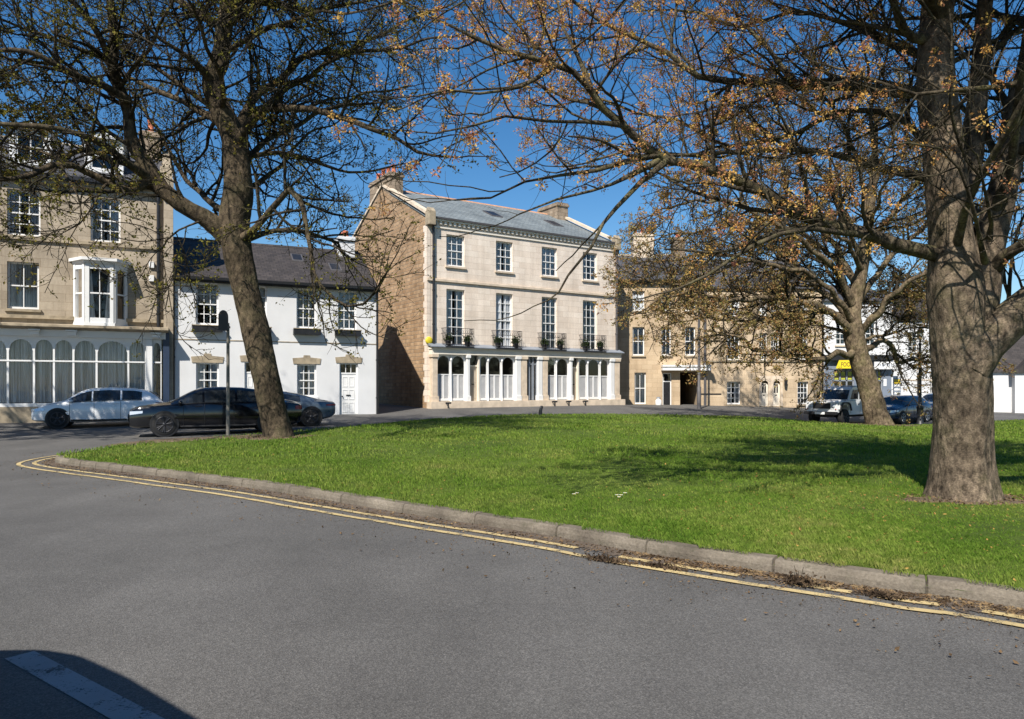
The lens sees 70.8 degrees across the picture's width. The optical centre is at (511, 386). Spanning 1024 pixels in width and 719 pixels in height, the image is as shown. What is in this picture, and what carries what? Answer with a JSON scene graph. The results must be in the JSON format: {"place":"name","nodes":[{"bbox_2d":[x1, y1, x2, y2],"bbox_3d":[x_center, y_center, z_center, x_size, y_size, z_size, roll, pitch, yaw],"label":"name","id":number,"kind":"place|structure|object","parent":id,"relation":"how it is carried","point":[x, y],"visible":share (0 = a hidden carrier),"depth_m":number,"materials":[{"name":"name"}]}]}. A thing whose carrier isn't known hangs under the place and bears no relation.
{"place":"outdoors","nodes":[
{"label":"outdoors","id":0,"kind":"place"},
{"bbox_2d":[0,403,1023,718],"bbox_3d":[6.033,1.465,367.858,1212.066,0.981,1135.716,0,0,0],"label":"road","id":1,"kind":"structure","parent":0,"point":[168,603],"depth_m":4.72,"materials":[{"name":"grey asphalt"}]},
{"bbox_2d":[0,22,93,249],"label":"tree","id":2,"kind":"object","parent":1,"relation":"on","point":[3,112],"visible":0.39,"depth_m":19.96,"materials":[{"name":"brown plant"}]},
{"bbox_2d":[5,651,163,718],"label":"white road line","id":3,"kind":"object","parent":1,"relation":"on","point":[71,681],"visible":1,"depth_m":3.69,"materials":[{"name":"paint"}]},
{"bbox_2d":[0,120,173,422],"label":"stone house","id":4,"kind":"structure","parent":1,"relation":"on","point":[67,343],"depth_m":29.10,"materials":[{"name":"stone"}]},
{"bbox_2d":[4,262,40,311],"bbox_3d":[-19.302,-3.945,28.440,1.214,1.962,0.328,0,0,-26],"label":"window","id":5,"kind":"structure","parent":4,"relation":"in","point":[15,301],"depth_m":28.52,"materials":[{"name":"white paint"}]},
{"bbox_2d":[4,189,41,238],"bbox_3d":[-19.280,-6.813,28.451,1.264,1.919,0.328,0,0,-26],"label":"window","id":6,"kind":"structure","parent":4,"relation":"in","point":[35,217],"depth_m":28.48,"materials":[{"name":"white paint"}]},
{"bbox_2d":[0,335,161,406],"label":"shop window","id":7,"kind":"structure","parent":4,"relation":"in","point":[33,369],"depth_m":28.97,"materials":[{"name":"white paint"}]},
{"bbox_2d":[69,256,131,325],"bbox_3d":[-16.689,-3.823,29.170,2.261,2.719,0.848,0,0,-26],"label":"oriel window","id":8,"kind":"structure","parent":4,"relation":"in","point":[83,297],"depth_m":29.03,"materials":[{"name":"white paint"}]},
{"bbox_2d":[88,198,121,244],"bbox_3d":[-16.753,-6.813,29.684,1.237,1.919,0.328,0,0,-26],"label":"window","id":9,"kind":"structure","parent":4,"relation":"in","point":[95,236],"depth_m":29.79,"materials":[{"name":"white paint"}]},
{"bbox_2d":[31,387,162,428],"bbox_3d":[-15.574,0.768,27.289,4.296,1.522,2.069,0,0,-25],"label":"parked car","id":10,"kind":"object","parent":1,"relation":"on","point":[108,404],"visible":0.72,"depth_m":26.50,"materials":[{"name":"metal"}]},
{"bbox_2d":[129,387,301,436],"bbox_3d":[-9.201,0.738,22.550,4.886,1.503,2.147,0,0,-25],"label":"parked car","id":11,"kind":"object","parent":1,"relation":"on","point":[200,408],"visible":0.66,"depth_m":21.59,"materials":[{"name":"metal"}]},
{"bbox_2d":[218,310,229,435],"bbox_3d":[-8.340,-0.365,20.879,0.319,3.720,0.134,0,0,-15],"label":"sign post","id":12,"kind":"object","parent":1,"relation":"on","point":[223,324],"visible":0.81,"depth_m":20.86,"materials":[{"name":"black metal"}]},
{"bbox_2d":[170,231,379,414],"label":"white cottage","id":13,"kind":"structure","parent":1,"relation":"on","point":[313,366],"depth_m":33.19,"materials":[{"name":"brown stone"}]},
{"bbox_2d":[196,283,217,324],"bbox_3d":[-13.334,-3.609,31.494,0.902,1.826,0.142,0,0,-25],"label":"window","id":14,"kind":"structure","parent":13,"relation":"in","point":[201,294],"depth_m":31.51,"materials":[{"name":"white paint"}]},
{"bbox_2d":[192,324,222,331],"bbox_3d":[-13.180,-2.538,31.160,1.262,0.285,0.330,0,0,-25],"label":"window box","id":15,"kind":"object","parent":13,"relation":"attached to","point":[199,328],"visible":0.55,"depth_m":31.01,"materials":[{"name":"black paint"}]},
{"bbox_2d":[196,363,218,388],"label":"window","id":16,"kind":"structure","parent":13,"relation":"in","point":[213,368],"depth_m":31.49,"materials":[{"name":"white paint"}]},
{"bbox_2d":[246,373,253,388],"bbox_3d":[-11.587,0.360,32.211,0.598,1.940,0.120,0,0,-25],"label":"door","id":17,"kind":"structure","parent":13,"relation":"in","point":[249,381],"depth_m":32.16,"materials":[{"name":"white paint"}]},
{"bbox_2d":[259,286,266,316],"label":"window","id":18,"kind":"structure","parent":13,"relation":"in","point":[263,290],"depth_m":32.48,"materials":[{"name":"white paint"}]},
{"bbox_2d":[296,288,315,327],"bbox_3d":[-9.527,-3.609,33.269,0.895,1.826,0.142,0,0,-25],"label":"window","id":19,"kind":"structure","parent":13,"relation":"in","point":[299,322],"depth_m":33.28,"materials":[{"name":"white paint"}]},
{"bbox_2d":[293,328,320,334],"bbox_3d":[-9.370,-2.538,32.937,1.255,0.285,0.330,0,0,-25],"label":"window box","id":20,"kind":"object","parent":13,"relation":"attached to","point":[303,331],"visible":0.96,"depth_m":32.83,"materials":[{"name":"black paint"}]},
{"bbox_2d":[297,364,318,398],"bbox_3d":[-9.463,-0.244,33.168,1.033,1.627,0.338,0,0,-25],"label":"window","id":21,"kind":"structure","parent":13,"relation":"in","point":[311,368],"depth_m":33.30,"materials":[{"name":"white paint"}]},
{"bbox_2d":[338,291,355,329],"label":"window","id":22,"kind":"structure","parent":13,"relation":"in","point":[342,293],"depth_m":34.07,"materials":[{"name":"white paint"}]},
{"bbox_2d":[341,374,355,413],"bbox_3d":[-7.732,0.360,34.009,0.729,1.940,0.120,0,0,-25],"label":"door","id":23,"kind":"structure","parent":13,"relation":"in","point":[348,381],"depth_m":34.02,"materials":[{"name":"white paint"}]},
{"bbox_2d":[336,329,361,335],"bbox_3d":[-7.678,-2.538,33.726,1.228,0.285,0.330,0,0,-25],"label":"window box","id":24,"kind":"object","parent":13,"relation":"attached to","point":[347,332],"visible":0.68,"depth_m":33.60,"materials":[{"name":"black paint"}]},
{"bbox_2d":[230,391,335,428],"bbox_3d":[-8.751,0.794,26.000,4.446,1.331,2.115,0,0,-25],"label":"parked car","id":25,"kind":"object","parent":1,"relation":"on","point":[315,411],"visible":0.39,"depth_m":25.76,"materials":[{"name":"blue metal"}]},
{"bbox_2d":[352,166,624,408],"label":"stone house","id":26,"kind":"structure","parent":1,"relation":"on","point":[509,268],"depth_m":41.27,"materials":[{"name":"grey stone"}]},
{"bbox_2d":[438,354,450,400],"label":"arched window","id":27,"kind":"structure","parent":26,"relation":"in","point":[444,380],"depth_m":38.45,"materials":[{"name":"white paint"}]},
{"bbox_2d":[443,332,453,345],"bbox_3d":[-3.413,-2.555,38.429,0.579,0.729,0.570,0,0,23],"label":"potted plant","id":28,"kind":"object","parent":26,"relation":"on","point":[448,339],"visible":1,"depth_m":38.29,"materials":[{"name":"green plant"}]},
{"bbox_2d":[446,289,462,343],"bbox_3d":[-3.156,-3.752,39.088,1.120,3.047,0.120,0,0,-33],"label":"window","id":29,"kind":"structure","parent":26,"relation":"in","point":[458,308],"depth_m":39.16,"materials":[{"name":"white paint"}]},
{"bbox_2d":[445,235,466,269],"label":"window","id":30,"kind":"structure","parent":26,"relation":"in","point":[454,245],"depth_m":39.09,"materials":[{"name":"white paint"}]},
{"bbox_2d":[452,355,464,400],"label":"arched window","id":31,"kind":"structure","parent":26,"relation":"in","point":[458,388],"depth_m":38.88,"materials":[{"name":"white paint"}]},
{"bbox_2d":[462,335,473,345],"bbox_3d":[-2.447,-2.523,39.076,0.680,0.665,0.722,0,0,-33],"label":"potted plant","id":32,"kind":"object","parent":26,"relation":"on","point":[469,340],"visible":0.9,"depth_m":38.92,"materials":[{"name":"green plant"}]},
{"bbox_2d":[470,367,476,400],"bbox_3d":[-2.151,-0.176,39.445,0.522,1.887,0.120,0,0,-33],"label":"door","id":33,"kind":"structure","parent":26,"relation":"in","point":[473,370],"depth_m":39.47,"materials":[{"name":"paint"}]},
{"bbox_2d":[480,356,487,400],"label":"arched window","id":34,"kind":"structure","parent":26,"relation":"in","point":[483,377],"depth_m":39.79,"materials":[{"name":"white paint"}]},
{"bbox_2d":[489,356,500,399],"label":"arched window","id":35,"kind":"structure","parent":26,"relation":"in","point":[494,382],"depth_m":40.18,"materials":[{"name":"white paint"}]},
{"bbox_2d":[493,336,502,346],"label":"potted plant","id":36,"kind":"object","parent":26,"relation":"on","point":[498,340],"visible":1,"depth_m":40.01,"materials":[{"name":"green plant"}]},
{"bbox_2d":[496,293,510,345],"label":"window","id":37,"kind":"structure","parent":26,"relation":"in","point":[506,303],"depth_m":40.86,"materials":[{"name":"white paint"}]},
{"bbox_2d":[495,241,514,273],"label":"window","id":38,"kind":"structure","parent":26,"relation":"in","point":[506,256],"depth_m":40.84,"materials":[{"name":"white paint"}]},
{"bbox_2d":[502,356,513,399],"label":"arched window","id":39,"kind":"structure","parent":26,"relation":"in","point":[508,383],"depth_m":40.61,"materials":[{"name":"white paint"}]},
{"bbox_2d":[511,336,521,347],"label":"potted plant","id":40,"kind":"object","parent":26,"relation":"on","point":[515,341],"visible":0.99,"depth_m":40.62,"materials":[{"name":"green plant"}]},
{"bbox_2d":[543,338,548,348],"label":"potted plant","id":41,"kind":"object","parent":26,"relation":"on","point":[546,342],"visible":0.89,"depth_m":41.71,"materials":[{"name":"green plant"}]},
{"bbox_2d":[542,297,555,346],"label":"window","id":42,"kind":"structure","parent":26,"relation":"in","point":[551,323],"depth_m":42.57,"materials":[{"name":"white paint"}]},
{"bbox_2d":[541,247,558,278],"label":"window","id":43,"kind":"structure","parent":26,"relation":"in","point":[548,254],"depth_m":42.56,"materials":[{"name":"white paint"}]},
{"bbox_2d":[548,357,555,399],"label":"arched window","id":44,"kind":"structure","parent":26,"relation":"in","point":[551,383],"depth_m":42.33,"materials":[{"name":"white paint"}]},
{"bbox_2d":[554,337,563,349],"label":"potted plant","id":45,"kind":"object","parent":26,"relation":"on","point":[560,344],"visible":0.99,"depth_m":42.34,"materials":[{"name":"green plant"}]},
{"bbox_2d":[557,358,567,399],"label":"arched window","id":46,"kind":"structure","parent":26,"relation":"in","point":[562,380],"depth_m":42.69,"materials":[{"name":"white paint"}]},
{"bbox_2d":[572,368,575,399],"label":"door","id":47,"kind":"structure","parent":26,"relation":"in","point":[573,369],"depth_m":43.29,"materials":[{"name":"wood"}]},
{"bbox_2d":[579,358,586,398],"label":"arched window","id":48,"kind":"structure","parent":26,"relation":"in","point":[582,388],"depth_m":43.58,"materials":[{"name":"white paint"}]},
{"bbox_2d":[580,338,590,350],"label":"potted plant","id":49,"kind":"object","parent":26,"relation":"on","point":[584,344],"visible":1,"depth_m":43.37,"materials":[{"name":"green plant"}]},
{"bbox_2d":[583,301,595,348],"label":"window","id":50,"kind":"structure","parent":26,"relation":"in","point":[592,315],"depth_m":44.28,"materials":[{"name":"white paint"}]},
{"bbox_2d":[582,252,598,282],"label":"window","id":51,"kind":"structure","parent":26,"relation":"in","point":[592,257],"depth_m":44.22,"materials":[{"name":"white paint"}]},
{"bbox_2d":[588,359,599,398],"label":"arched window","id":52,"kind":"structure","parent":26,"relation":"in","point":[594,389],"depth_m":44.05,"materials":[{"name":"white paint"}]},
{"bbox_2d":[595,340,604,350],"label":"potted plant","id":53,"kind":"object","parent":26,"relation":"on","point":[602,345],"visible":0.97,"depth_m":43.98,"materials":[{"name":"green plant"}]},
{"bbox_2d":[601,359,608,398],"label":"arched window","id":54,"kind":"structure","parent":26,"relation":"in","point":[605,380],"depth_m":44.54,"materials":[{"name":"white paint"}]},
{"bbox_2d":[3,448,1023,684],"bbox_3d":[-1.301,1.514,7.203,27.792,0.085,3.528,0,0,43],"label":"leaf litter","id":55,"kind":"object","parent":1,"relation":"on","point":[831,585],"visible":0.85,"depth_m":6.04,"materials":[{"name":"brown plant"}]},
{"bbox_2d":[16,455,1023,626],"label":"yellow road line","id":56,"kind":"object","parent":1,"relation":"on","point":[816,593],"visible":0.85,"depth_m":6.10,"materials":[{"name":"paint"}]},
{"bbox_2d":[573,552,641,566],"bbox_3d":[0.840,1.519,6.389,0.679,0.086,0.209,0,0,35],"label":"leaf heap","id":57,"kind":"object","parent":56,"relation":"on","point":[603,558],"visible":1,"depth_m":6.37,"materials":[{"name":"brown plant"}]},
{"bbox_2d":[32,457,1023,618],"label":"yellow road line","id":58,"kind":"object","parent":1,"relation":"on","point":[835,589],"visible":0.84,"depth_m":7.57,"materials":[{"name":"paint"}]},
{"bbox_2d":[41,458,1023,621],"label":"gutter dirt","id":59,"kind":"structure","parent":1,"relation":"on","point":[590,546],"depth_m":7.48,"materials":[{"name":"brown soil"}]},
{"bbox_2d":[638,561,695,572],"bbox_3d":[1.305,1.523,6.131,0.530,0.070,0.198,0,0,44],"label":"leaf heap","id":60,"kind":"object","parent":59,"relation":"on","point":[665,566],"visible":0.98,"depth_m":6.12,"materials":[{"name":"brown plant"}]},
{"bbox_2d":[775,566,831,588],"bbox_3d":[2.267,1.490,5.636,0.347,0.135,0.350,0,0,0],"label":"leaf heap","id":61,"kind":"object","parent":59,"relation":"on","point":[804,581],"visible":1,"depth_m":5.59,"materials":[{"name":"brown plant"}]},
{"bbox_2d":[853,585,919,601],"bbox_3d":[2.744,1.519,5.285,0.452,0.080,0.176,0,0,35],"label":"leaf heap","id":62,"kind":"object","parent":59,"relation":"on","point":[881,594],"visible":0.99,"depth_m":5.28,"materials":[{"name":"brown plant"}]},
{"bbox_2d":[55,444,1023,608],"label":"kerb","id":63,"kind":"structure","parent":1,"relation":"on","point":[938,585],"depth_m":6.63,"materials":[{"name":"concrete"}]},
{"bbox_2d":[655,397,661,404],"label":"milk churn","id":64,"kind":"object","parent":1,"relation":"on","point":[658,400],"visible":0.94,"depth_m":47.37,"materials":[{"name":"white paint"}]},
{"bbox_2d":[618,229,710,404],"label":"stone house","id":65,"kind":"structure","parent":1,"relation":"on","point":[646,378],"depth_m":48.00,"materials":[{"name":"stone"}]},
{"bbox_2d":[631,291,644,312],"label":"window","id":66,"kind":"structure","parent":65,"relation":"in","point":[633,296],"depth_m":48.19,"materials":[{"name":"white paint"}]},
{"bbox_2d":[631,327,645,356],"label":"window","id":67,"kind":"structure","parent":65,"relation":"in","point":[634,329],"depth_m":48.19,"materials":[{"name":"white paint"}]},
{"bbox_2d":[633,373,646,404],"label":"window","id":68,"kind":"structure","parent":65,"relation":"in","point":[642,388],"depth_m":48.20,"materials":[{"name":"white paint"}]},
{"bbox_2d":[661,327,671,356],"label":"window","id":69,"kind":"structure","parent":65,"relation":"in","point":[667,350],"depth_m":48.18,"materials":[{"name":"white paint"}]},
{"bbox_2d":[663,382,669,404],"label":"door","id":70,"kind":"structure","parent":65,"relation":"in","point":[666,385],"depth_m":48.10,"materials":[{"name":"black paint"}]},
{"bbox_2d":[684,327,696,356],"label":"window","id":71,"kind":"structure","parent":65,"relation":"in","point":[689,354],"depth_m":48.18,"materials":[{"name":"white paint"}]},
{"bbox_2d":[697,282,720,408],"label":"street lamp","id":72,"kind":"object","parent":1,"relation":"on","point":[699,393],"visible":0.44,"depth_m":43.43,"materials":[{"name":"grey metal"}]},
{"bbox_2d":[692,242,824,407],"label":"stone house","id":73,"kind":"structure","parent":1,"relation":"on","point":[735,389],"depth_m":48.06,"materials":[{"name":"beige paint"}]},
{"bbox_2d":[727,296,739,316],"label":"window","id":74,"kind":"structure","parent":73,"relation":"in","point":[727,296],"depth_m":48.22,"materials":[{"name":"white paint"}]},
{"bbox_2d":[726,382,741,405],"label":"window","id":75,"kind":"structure","parent":73,"relation":"in","point":[736,387],"depth_m":48.24,"materials":[{"name":"white paint"}]},
{"bbox_2d":[727,333,741,361],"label":"window","id":76,"kind":"structure","parent":73,"relation":"in","point":[733,360],"depth_m":48.19,"materials":[{"name":"white paint"}]},
{"bbox_2d":[759,333,768,361],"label":"window","id":77,"kind":"structure","parent":73,"relation":"in","point":[762,360],"depth_m":48.22,"materials":[{"name":"white paint"}]},
{"bbox_2d":[761,383,767,405],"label":"door","id":78,"kind":"structure","parent":73,"relation":"in","point":[764,396],"depth_m":48.22,"materials":[{"name":"beige paint"}]},
{"bbox_2d":[771,333,780,361],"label":"window","id":79,"kind":"structure","parent":73,"relation":"in","point":[777,344],"depth_m":48.24,"materials":[{"name":"white paint"}]},
{"bbox_2d":[773,383,779,405],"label":"door","id":80,"kind":"structure","parent":73,"relation":"in","point":[776,396],"depth_m":48.24,"materials":[{"name":"beige paint"}]},
{"bbox_2d":[796,382,807,405],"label":"window","id":81,"kind":"structure","parent":73,"relation":"in","point":[804,387],"depth_m":48.27,"materials":[{"name":"white paint"}]},
{"bbox_2d":[804,385,862,422],"bbox_3d":[17.376,0.915,37.620,4.815,1.985,2.160,0,0,-37],"label":"off road vehicle","id":82,"kind":"object","parent":1,"relation":"on","point":[842,404],"visible":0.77,"depth_m":36.61,"materials":[{"name":"white metal"}]},
{"bbox_2d":[823,285,892,396],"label":"corner shop","id":83,"kind":"structure","parent":1,"relation":"on","point":[845,376],"depth_m":48.20,"materials":[{"name":"paint"}]},
{"bbox_2d":[835,323,844,346],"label":"window","id":84,"kind":"structure","parent":83,"relation":"in","point":[842,344],"depth_m":48.39,"materials":[{"name":"white paint"}]},
{"bbox_2d":[836,360,850,367],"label":"shop sign","id":85,"kind":"object","parent":83,"relation":"attached to","point":[844,363],"visible":0.76,"depth_m":47.74,"materials":[{"name":"yellow plastic"}]},
{"bbox_2d":[834,370,852,385],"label":"shop window","id":86,"kind":"structure","parent":83,"relation":"in","point":[842,373],"depth_m":48.25,"materials":[{"name":"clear glass"}]},
{"bbox_2d":[866,322,877,346],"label":"window","id":87,"kind":"structure","parent":83,"relation":"in","point":[873,325],"depth_m":48.37,"materials":[{"name":"white paint"}]},
{"bbox_2d":[876,370,881,389],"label":"shop window","id":88,"kind":"structure","parent":83,"relation":"in","point":[877,373],"depth_m":48.22,"materials":[{"name":"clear glass"}]},
{"bbox_2d":[874,362,897,368],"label":"shop sign","id":89,"kind":"object","parent":83,"relation":"attached to","point":[880,366],"visible":0.52,"depth_m":47.74,"materials":[{"name":"white paint"}]},
{"bbox_2d":[881,291,932,396],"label":"white house","id":90,"kind":"structure","parent":1,"relation":"on","point":[909,373],"depth_m":48.60,"materials":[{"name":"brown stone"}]},
{"bbox_2d":[893,378,900,394],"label":"notice board","id":91,"kind":"object","parent":90,"relation":"attached to","point":[896,382],"visible":0.7,"depth_m":48.50,"materials":[{"name":"white paper"}]},
{"bbox_2d":[907,332,916,352],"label":"window","id":92,"kind":"structure","parent":90,"relation":"in","point":[910,332],"depth_m":48.76,"materials":[{"name":"white paint"}]},
{"bbox_2d":[884,395,931,424],"bbox_3d":[20.579,1.178,38.385,4.296,1.519,2.069,0,0,-36],"label":"parked car","id":93,"kind":"object","parent":1,"relation":"on","point":[895,408],"visible":0.62,"depth_m":37.49,"materials":[{"name":"metal"}]},
{"bbox_2d":[923,393,932,408],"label":"parked car","id":94,"kind":"object","parent":1,"relation":"on","point":[928,397],"visible":0.05,"depth_m":40.62,"materials":[{"name":"metal"}]},
{"bbox_2d":[993,335,1023,412],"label":"white house","id":95,"kind":"structure","parent":1,"relation":"on","point":[1008,393],"depth_m":50.68,"materials":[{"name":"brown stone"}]},
{"bbox_2d":[0,0,1023,302],"label":"sky","id":96,"kind":"structure","parent":0,"point":[590,209],"materials":[{"name":"blue"}]},
{"bbox_2d":[56,413,1023,591],"bbox_3d":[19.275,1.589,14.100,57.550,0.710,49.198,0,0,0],"label":"lawn","id":97,"kind":"structure","parent":0,"point":[1019,538],"depth_m":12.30,"materials":[{"name":"green plant"}]},
{"bbox_2d":[104,432,310,445],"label":"curb","id":98,"kind":"structure","parent":97,"relation":"on","point":[171,440],"depth_m":17.93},
{"bbox_2d":[0,0,506,437],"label":"tree","id":99,"kind":"object","parent":97,"relation":"on","point":[231,231],"visible":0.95,"depth_m":17.55,"materials":[{"name":"brown plant"}]},
{"bbox_2d":[240,435,314,439],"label":"bare earth","id":100,"kind":"structure","parent":97,"relation":"on","point":[264,438],"depth_m":18.25,"materials":[{"name":"brown soil"}]},
{"bbox_2d":[94,425,1023,580],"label":"fallen leaves","id":101,"kind":"object","parent":97,"relation":"on","point":[756,494],"visible":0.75,"depth_m":9.11,"materials":[{"name":"brown plant"}]},
{"bbox_2d":[228,422,1023,504],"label":"grass tufts","id":102,"kind":"object","parent":97,"relation":"on","point":[959,501],"visible":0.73,"depth_m":8.86,"materials":[{"name":"green plant"}]},
{"bbox_2d":[326,0,1023,501],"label":"tree","id":103,"kind":"object","parent":97,"relation":"on","point":[976,330],"visible":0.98,"depth_m":8.70,"materials":[{"name":"brown plant"}]},
{"bbox_2d":[591,35,1023,424],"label":"tree","id":104,"kind":"object","parent":97,"relation":"on","point":[850,307],"visible":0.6,"depth_m":32.01,"materials":[{"name":"brown plant"}]},
{"bbox_2d":[915,326,923,423],"bbox_3d":[20.400,-0.521,36.000,0.546,5.140,0.399,0,0,-35],"label":"street lamp","id":105,"kind":"object","parent":97,"relation":"on","point":[919,417],"visible":0.53,"depth_m":35.93,"materials":[{"name":"black metal"}]},
{"bbox_2d":[901,495,1023,504],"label":"bare earth","id":106,"kind":"structure","parent":97,"relation":"on","point":[1008,501],"depth_m":8.69,"materials":[{"name":"brown soil"}]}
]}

